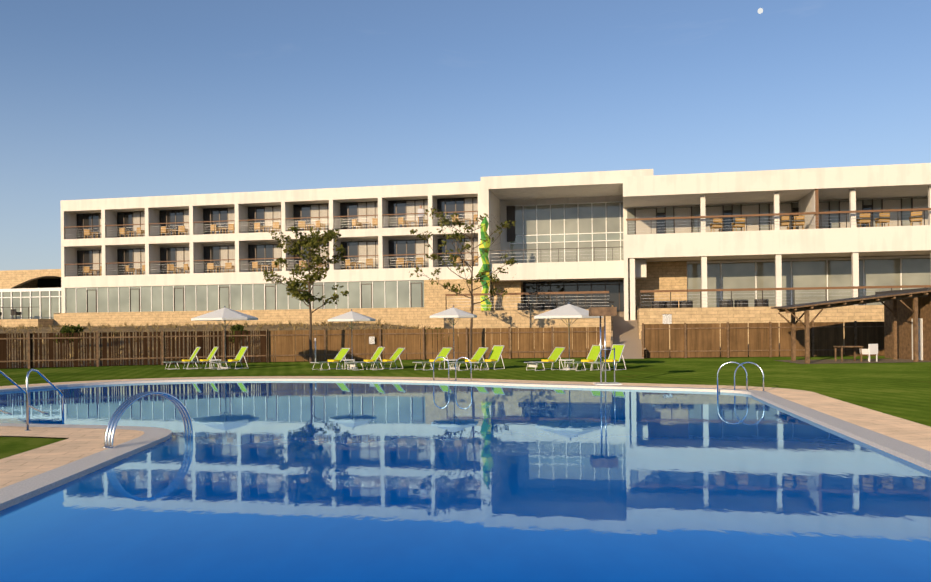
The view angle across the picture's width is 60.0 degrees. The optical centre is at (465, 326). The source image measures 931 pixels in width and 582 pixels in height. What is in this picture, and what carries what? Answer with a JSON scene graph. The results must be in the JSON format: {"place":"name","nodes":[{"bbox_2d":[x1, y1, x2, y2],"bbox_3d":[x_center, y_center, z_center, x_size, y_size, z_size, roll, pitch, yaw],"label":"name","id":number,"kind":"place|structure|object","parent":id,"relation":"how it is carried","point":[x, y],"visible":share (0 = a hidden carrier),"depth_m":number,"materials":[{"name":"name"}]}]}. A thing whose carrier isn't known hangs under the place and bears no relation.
{"place":"outdoors","nodes":[
{"label":"outdoors","id":0,"kind":"place"},
{"bbox_2d":[0,436,67,438],"bbox_3d":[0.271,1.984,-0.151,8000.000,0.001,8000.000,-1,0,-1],"label":"terrain","id":1,"kind":"structure","parent":0,"point":[34,437],"depth_m":15.07,"materials":[{"name":"green plant"}]},
{"bbox_2d":[0,163,930,353],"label":"hotel building","id":2,"kind":"structure","parent":1,"relation":"on","point":[748,247],"depth_m":62.38,"materials":[{"name":"paint"}]},
{"bbox_2d":[479,216,491,310],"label":"green sculpture","id":3,"kind":"object","parent":2,"relation":"on","point":[485,262],"visible":0.77,"depth_m":59.71,"materials":[{"name":"green plant"}]},
{"bbox_2d":[662,314,671,324],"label":"wall sign","id":4,"kind":"object","parent":2,"relation":"attached to","point":[667,318],"visible":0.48,"depth_m":49.63,"materials":[{"name":"white metal"}]},
{"bbox_2d":[0,323,844,367],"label":"slope","id":5,"kind":"structure","parent":0,"point":[251,328],"depth_m":54.31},
{"bbox_2d":[0,317,432,366],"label":"slope weeds","id":6,"kind":"object","parent":5,"relation":"on","point":[220,329],"visible":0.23,"depth_m":58.78,"materials":[{"name":"plant"}]},
{"bbox_2d":[56,324,458,354],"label":"shrubs","id":7,"kind":"object","parent":5,"relation":"on","point":[67,329],"visible":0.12,"depth_m":49.46,"materials":[{"name":"green plant"}]},
{"bbox_2d":[0,381,930,581],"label":"pool water","id":8,"kind":"structure","parent":0,"point":[307,481],"depth_m":9.33,"materials":[{"name":"blue liquid"}]},
{"bbox_2d":[0,354,930,458],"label":"lawn ground","id":9,"kind":"structure","parent":0,"point":[902,390],"depth_m":32.04,"materials":[{"name":"green plant"}]},
{"bbox_2d":[0,329,268,368],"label":"fence pickets","id":10,"kind":"object","parent":9,"relation":"on","point":[259,355],"visible":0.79,"depth_m":42.25,"materials":[{"name":"brown wood"}]},
{"bbox_2d":[163,347,200,369],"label":"sun lounger","id":11,"kind":"object","parent":9,"relation":"on","point":[194,354],"visible":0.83,"depth_m":38.60,"materials":[{"name":"fabric"}]},
{"bbox_2d":[181,347,218,368],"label":"sun lounger","id":12,"kind":"object","parent":9,"relation":"on","point":[213,352],"visible":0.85,"depth_m":38.65,"materials":[{"name":"fabric"}]},
{"bbox_2d":[209,359,220,368],"bbox_3d":[-11.918,1.788,38.380,0.480,0.453,0.480,-1,0,-26],"label":"side table","id":13,"kind":"object","parent":9,"relation":"on","point":[211,360],"visible":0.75,"depth_m":38.27,"materials":[{"name":"white plastic"}]},
{"bbox_2d":[191,306,257,368],"bbox_3d":[-11.536,0.498,38.690,2.864,3.000,2.864,-1,0,-35],"label":"parasol","id":14,"kind":"object","parent":9,"relation":"on","point":[224,314],"visible":0.96,"depth_m":37.98,"materials":[{"name":"white fabric"}]},
{"bbox_2d":[210,346,247,369],"bbox_3d":[-11.138,1.470,37.963,1.654,1.034,0.662,-1,0,-40],"label":"sun lounger","id":15,"kind":"object","parent":9,"relation":"on","point":[241,353],"visible":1,"depth_m":38.14,"materials":[{"name":"fabric"}]},
{"bbox_2d":[263,226,350,362],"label":"tree","id":16,"kind":"object","parent":9,"relation":"on","point":[315,240],"visible":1,"depth_m":43.12,"materials":[{"name":"green plant"}]},
{"bbox_2d":[310,348,349,369],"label":"sun lounger","id":17,"kind":"object","parent":9,"relation":"on","point":[340,355],"visible":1,"depth_m":36.83,"materials":[{"name":"fabric"}]},
{"bbox_2d":[342,359,354,368],"bbox_3d":[-5.344,1.720,36.702,0.480,0.453,0.480,-1,0,-26],"label":"side table","id":18,"kind":"object","parent":9,"relation":"on","point":[346,360],"visible":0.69,"depth_m":36.68,"materials":[{"name":"white plastic"}]},
{"bbox_2d":[328,309,374,368],"bbox_3d":[-5.266,0.562,37.376,2.033,2.740,2.033,-1,0,-35],"label":"parasol","id":19,"kind":"object","parent":9,"relation":"on","point":[351,316],"visible":0.98,"depth_m":36.88,"materials":[{"name":"white fabric"}]},
{"bbox_2d":[345,347,384,369],"bbox_3d":[-4.504,1.417,36.115,1.692,1.003,0.662,-1,0,-30],"label":"sun lounger","id":20,"kind":"object","parent":9,"relation":"on","point":[376,355],"visible":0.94,"depth_m":36.19,"materials":[{"name":"fabric"}]},
{"bbox_2d":[366,348,404,369],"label":"sun lounger","id":21,"kind":"object","parent":9,"relation":"on","point":[396,354],"visible":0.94,"depth_m":36.26,"materials":[{"name":"green plastic"}]},
{"bbox_2d":[412,347,451,369],"bbox_3d":[-1.454,1.411,35.567,1.757,0.951,0.662,-1,0,-41],"label":"sun lounger","id":22,"kind":"object","parent":9,"relation":"on","point":[444,351],"visible":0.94,"depth_m":35.77,"materials":[{"name":"fabric"}]},
{"bbox_2d":[268,326,604,362],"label":"reed fence","id":23,"kind":"object","parent":9,"relation":"on","point":[331,344],"visible":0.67,"depth_m":46.23,"materials":[{"name":"brown wood"}]},
{"bbox_2d":[369,337,374,343],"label":"fence sign","id":24,"kind":"object","parent":23,"relation":"attached to","point":[371,340],"visible":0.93,"depth_m":45.88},
{"bbox_2d":[444,359,457,369],"bbox_3d":[-0.647,1.670,35.504,0.480,0.453,0.480,-1,0,-26],"label":"side table","id":25,"kind":"object","parent":9,"relation":"on","point":[448,361],"visible":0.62,"depth_m":35.45,"materials":[{"name":"white plastic"}]},
{"bbox_2d":[430,305,476,368],"bbox_3d":[-0.527,0.468,36.042,1.996,2.830,1.996,-1,0,10],"label":"parasol","id":26,"kind":"object","parent":9,"relation":"on","point":[453,312],"visible":0.98,"depth_m":35.48,"materials":[{"name":"white fabric"}]},
{"bbox_2d":[409,206,519,358],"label":"tree","id":27,"kind":"object","parent":9,"relation":"on","point":[445,221],"visible":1,"depth_m":45.27,"materials":[{"name":"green plant"}]},
{"bbox_2d":[447,347,487,370],"bbox_3d":[0.113,1.395,34.985,1.757,0.951,0.662,-1,0,-36],"label":"sun lounger","id":28,"kind":"object","parent":9,"relation":"on","point":[479,354],"visible":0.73,"depth_m":35.16,"materials":[{"name":"green plastic"}]},
{"bbox_2d":[469,345,504,369],"bbox_3d":[0.907,1.344,35.022,1.654,1.034,0.662,-1,0,-44],"label":"sun lounger","id":29,"kind":"object","parent":9,"relation":"on","point":[495,353],"visible":0.94,"depth_m":35.30,"materials":[{"name":"fabric"}]},
{"bbox_2d":[524,347,564,370],"bbox_3d":[3.371,1.361,34.275,1.757,0.951,0.662,-1,0,-32],"label":"sun lounger","id":30,"kind":"object","parent":9,"relation":"on","point":[556,353],"visible":1,"depth_m":34.37,"materials":[{"name":"green plastic"}]},
{"bbox_2d":[559,359,573,368],"bbox_3d":[4.290,1.619,34.244,0.480,0.453,0.480,-1,0,-26],"label":"side table","id":31,"kind":"object","parent":9,"relation":"on","point":[565,360],"visible":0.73,"depth_m":34.16,"materials":[{"name":"white plastic"}]},
{"bbox_2d":[534,302,602,369],"bbox_3d":[4.398,0.391,34.210,2.864,2.880,2.864,-1,0,10],"label":"parasol","id":32,"kind":"object","parent":9,"relation":"on","point":[568,311],"visible":0.9,"depth_m":33.45,"materials":[{"name":"white fabric"}]},
{"bbox_2d":[564,345,603,370],"bbox_3d":[4.954,1.302,33.772,1.654,1.034,0.662,-1,0,-33],"label":"sun lounger","id":33,"kind":"object","parent":9,"relation":"on","point":[593,354],"visible":0.85,"depth_m":33.96,"materials":[{"name":"fabric"}]},
{"bbox_2d":[588,344,625,370],"bbox_3d":[5.903,1.278,33.563,1.654,1.062,0.662,-1,0,-39],"label":"sun lounger","id":34,"kind":"object","parent":9,"relation":"on","point":[619,348],"visible":0.83,"depth_m":33.78,"materials":[{"name":"fabric"}]},
{"bbox_2d":[642,321,884,357],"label":"fence boards","id":35,"kind":"object","parent":9,"relation":"on","point":[695,340],"visible":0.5,"depth_m":44.83,"materials":[{"name":"brown wood"}]},
{"bbox_2d":[875,288,930,360],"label":"wooden hut","id":36,"kind":"object","parent":9,"relation":"on","point":[904,332],"visible":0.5,"depth_m":40.38,"materials":[{"name":"brown wood"}]},
{"bbox_2d":[0,376,930,488],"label":"pool deck pavement","id":37,"kind":"structure","parent":0,"point":[79,443],"depth_m":14.67,"materials":[{"name":"stone"}]},
{"bbox_2d":[0,370,29,423],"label":"pool handrail","id":38,"kind":"object","parent":37,"relation":"on","point":[12,381],"visible":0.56,"depth_m":15.85,"materials":[{"name":"silver metal"}]},
{"bbox_2d":[25,369,63,430],"bbox_3d":[-8.205,1.653,15.755,0.100,1.720,1.438,-1,0,-1],"label":"pool handrail","id":39,"kind":"object","parent":37,"relation":"on","point":[27,398],"visible":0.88,"depth_m":15.25,"materials":[{"name":"silver metal"}]},
{"bbox_2d":[102,391,192,448],"bbox_3d":[-5.248,1.732,13.412,0.249,1.300,1.682,-1,0,29],"label":"pool handrail","id":40,"kind":"object","parent":37,"relation":"on","point":[128,402],"visible":0.92,"depth_m":13.16,"materials":[{"name":"silver metal"}]},
{"bbox_2d":[433,357,471,380],"bbox_3d":[-0.474,1.681,27.809,1.473,1.301,0.120,-1,0,24],"label":"pool ladder","id":41,"kind":"object","parent":37,"relation":"on","point":[455,366],"visible":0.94,"depth_m":27.72,"materials":[{"name":"silver metal"}]},
{"bbox_2d":[589,307,621,384],"bbox_3d":[4.393,0.601,25.359,0.920,2.420,0.700,-1,0,-1],"label":"pool shower","id":42,"kind":"object","parent":37,"relation":"on","point":[603,311],"visible":1,"depth_m":25.30,"materials":[{"name":"silver metal"}]},
{"bbox_2d":[717,361,765,392],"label":"pool handrails","id":43,"kind":"object","parent":37,"relation":"on","point":[741,364],"visible":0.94,"depth_m":22.39,"materials":[{"name":"silver metal"}]},
{"bbox_2d":[0,378,930,510],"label":"pool coping","id":44,"kind":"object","parent":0,"point":[21,491],"depth_m":14.04,"materials":[{"name":"beige stone"}]},
{"bbox_2d":[0,0,930,270],"label":"sky","id":45,"kind":"structure","parent":0,"point":[100,99],"materials":[{"name":"blue"}]},
{"bbox_2d":[610,305,645,358],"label":"ramp path","id":46,"kind":"structure","parent":0,"point":[626,333],"depth_m":50.95,"materials":[{"name":"beige concrete"}]},
{"bbox_2d":[775,359,930,363],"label":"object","id":47,"kind":"structure","parent":0,"point":[852,361],"depth_m":38.98,"materials":[{"name":"brown"}]},
{"bbox_2d":[833,346,863,361],"bbox_3d":[18.474,1.308,38.906,1.100,0.750,0.800,-1,0,-1],"label":"table","id":48,"kind":"object","parent":47,"relation":"on","point":[854,352],"visible":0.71,"depth_m":38.56,"materials":[{"name":"brown wood"}]},
{"bbox_2d":[771,290,930,362],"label":"pergola","id":49,"kind":"object","parent":47,"relation":"on","point":[822,305],"visible":0.92,"depth_m":37.76,"materials":[{"name":"brown wood"}]},
{"bbox_2d":[862,344,877,361],"bbox_3d":[19.281,1.245,38.512,0.580,0.860,0.550,-1,0,-21],"label":"white garden chair","id":50,"kind":"object","parent":47,"relation":"on","point":[872,349],"visible":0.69,"depth_m":38.27,"materials":[{"name":"white plastic"}]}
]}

